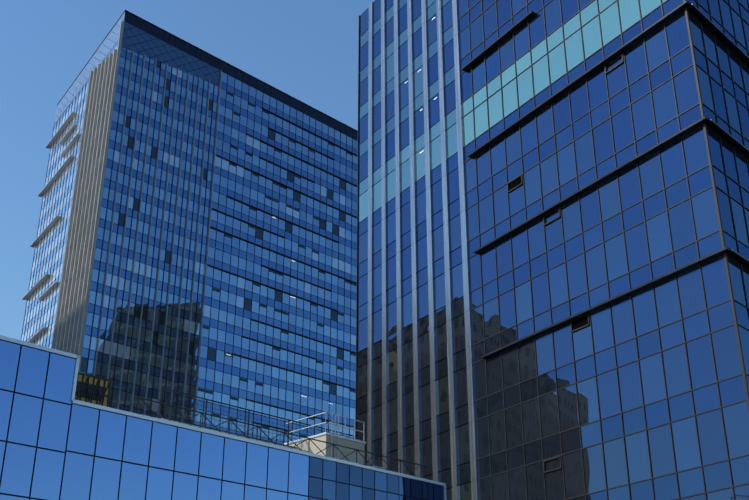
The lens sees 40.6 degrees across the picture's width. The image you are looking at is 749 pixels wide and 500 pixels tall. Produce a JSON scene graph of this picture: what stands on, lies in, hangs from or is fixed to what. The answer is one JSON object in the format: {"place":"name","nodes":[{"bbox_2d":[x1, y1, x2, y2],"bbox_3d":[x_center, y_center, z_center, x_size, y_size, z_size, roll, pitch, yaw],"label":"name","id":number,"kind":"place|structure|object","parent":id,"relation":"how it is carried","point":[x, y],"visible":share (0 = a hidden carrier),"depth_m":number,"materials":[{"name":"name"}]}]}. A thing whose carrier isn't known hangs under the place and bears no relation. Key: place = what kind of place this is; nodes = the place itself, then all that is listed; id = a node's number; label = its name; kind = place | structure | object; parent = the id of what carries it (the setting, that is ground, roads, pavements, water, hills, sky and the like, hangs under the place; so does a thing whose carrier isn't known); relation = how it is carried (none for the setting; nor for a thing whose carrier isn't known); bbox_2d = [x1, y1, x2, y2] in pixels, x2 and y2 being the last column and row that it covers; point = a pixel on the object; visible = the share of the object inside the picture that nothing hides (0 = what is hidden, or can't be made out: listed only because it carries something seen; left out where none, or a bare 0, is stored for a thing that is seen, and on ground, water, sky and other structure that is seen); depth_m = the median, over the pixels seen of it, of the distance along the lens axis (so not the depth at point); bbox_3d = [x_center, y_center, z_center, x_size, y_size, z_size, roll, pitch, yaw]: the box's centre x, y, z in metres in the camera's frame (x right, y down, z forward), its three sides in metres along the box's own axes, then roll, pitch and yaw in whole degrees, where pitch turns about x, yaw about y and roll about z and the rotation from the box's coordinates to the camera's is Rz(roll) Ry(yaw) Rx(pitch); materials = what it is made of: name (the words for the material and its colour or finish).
{"place":"outdoors","nodes":[
{"label":"outdoors","id":0,"kind":"place"},
{"bbox_2d":[0,0,374,339],"label":"sky","id":1,"kind":"structure","parent":0,"point":[307,50],"materials":[{"name":"blue"}]},
{"bbox_2d":[284,412,365,464],"bbox_3d":[-2.495,10.111,50.392,2.700,3.120,3.245,23,-33,-40],"label":"railing","id":2,"kind":"object","parent":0,"point":[337,439],"visible":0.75,"depth_m":49.40,"materials":[{"name":"grey metal"}]},
{"label":"ground","id":3,"kind":"structure","parent":0,"visible":0},
{"bbox_2d":[57,10,357,131],"bbox_3d":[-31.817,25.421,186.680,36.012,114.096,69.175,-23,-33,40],"label":"roof edge","id":4,"kind":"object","parent":3,"relation":"on","point":[216,58],"depth_m":191.48,"materials":[{"name":"metal"}]},
{"bbox_2d":[21,12,125,371],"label":"facade","id":5,"kind":"structure","parent":4,"relation":"attached to","point":[93,70],"depth_m":171.90,"materials":[{"name":"metal"}]},
{"bbox_2d":[21,16,124,351],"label":"tower side glass","id":6,"kind":"object","parent":5,"relation":"attached to","point":[51,293],"visible":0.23,"depth_m":182.13,"materials":[{"name":"blue glass"}]},
{"bbox_2d":[80,11,356,442],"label":"tower frame","id":7,"kind":"object","parent":4,"relation":"attached to","point":[137,40],"visible":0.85,"depth_m":176.22,"materials":[{"name":"metal"}]},
{"bbox_2d":[80,12,359,443],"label":"glass facade","id":8,"kind":"structure","parent":7,"relation":"attached to","point":[330,150],"depth_m":177.75,"materials":[{"name":"glass"}]},
{"bbox_2d":[0,335,445,499],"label":"window frames","id":9,"kind":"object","parent":3,"relation":"on","point":[122,412],"visible":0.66,"depth_m":38.95,"materials":[{"name":"black metal"}]},
{"bbox_2d":[75,371,110,406],"bbox_3d":[-10.794,5.461,38.561,0.772,1.663,1.971,-23,-33,40],"label":"roof sign board","id":10,"kind":"object","parent":9,"relation":"on","point":[94,389],"visible":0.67,"depth_m":39.00,"materials":[{"name":"metal"}]},
{"bbox_2d":[0,340,443,499],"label":"low glass building","id":11,"kind":"structure","parent":9,"relation":"attached to","point":[19,459],"depth_m":37.79,"materials":[{"name":"blue glass"}]},
{"bbox_2d":[158,388,361,448],"bbox_3d":[-5.122,9.386,48.711,12.599,3.025,0.099,23,-33,-40],"label":"rooftop railing","id":12,"kind":"object","parent":9,"relation":"on","point":[204,422],"visible":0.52,"depth_m":47.78,"materials":[{"name":"grey metal"}]},
{"bbox_2d":[161,418,386,469],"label":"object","id":13,"kind":"object","parent":9,"relation":"on","point":[380,467],"visible":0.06,"depth_m":44.86,"materials":[{"name":"metal"}]},
{"bbox_2d":[137,397,425,477],"bbox_3d":[-3.360,8.852,45.285,0.064,1.122,16.920,-23,-33,40],"label":"rooftop railing","id":14,"kind":"object","parent":9,"relation":"on","point":[229,420],"visible":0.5,"depth_m":44.35,"materials":[{"name":"metal"}]},
{"bbox_2d":[355,0,748,499],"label":"tower frame","id":15,"kind":"object","parent":3,"relation":"on","point":[714,29],"visible":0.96,"depth_m":72.18,"materials":[{"name":"grey metal"}]},
{"bbox_2d":[405,17,623,472],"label":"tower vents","id":16,"kind":"object","parent":15,"relation":"attached to","point":[579,323],"visible":0.88,"depth_m":64.50,"materials":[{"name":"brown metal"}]},
{"bbox_2d":[357,0,748,499],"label":"glass building","id":17,"kind":"structure","parent":15,"relation":"attached to","point":[731,390],"depth_m":64.78,"materials":[{"name":"blue glass"}]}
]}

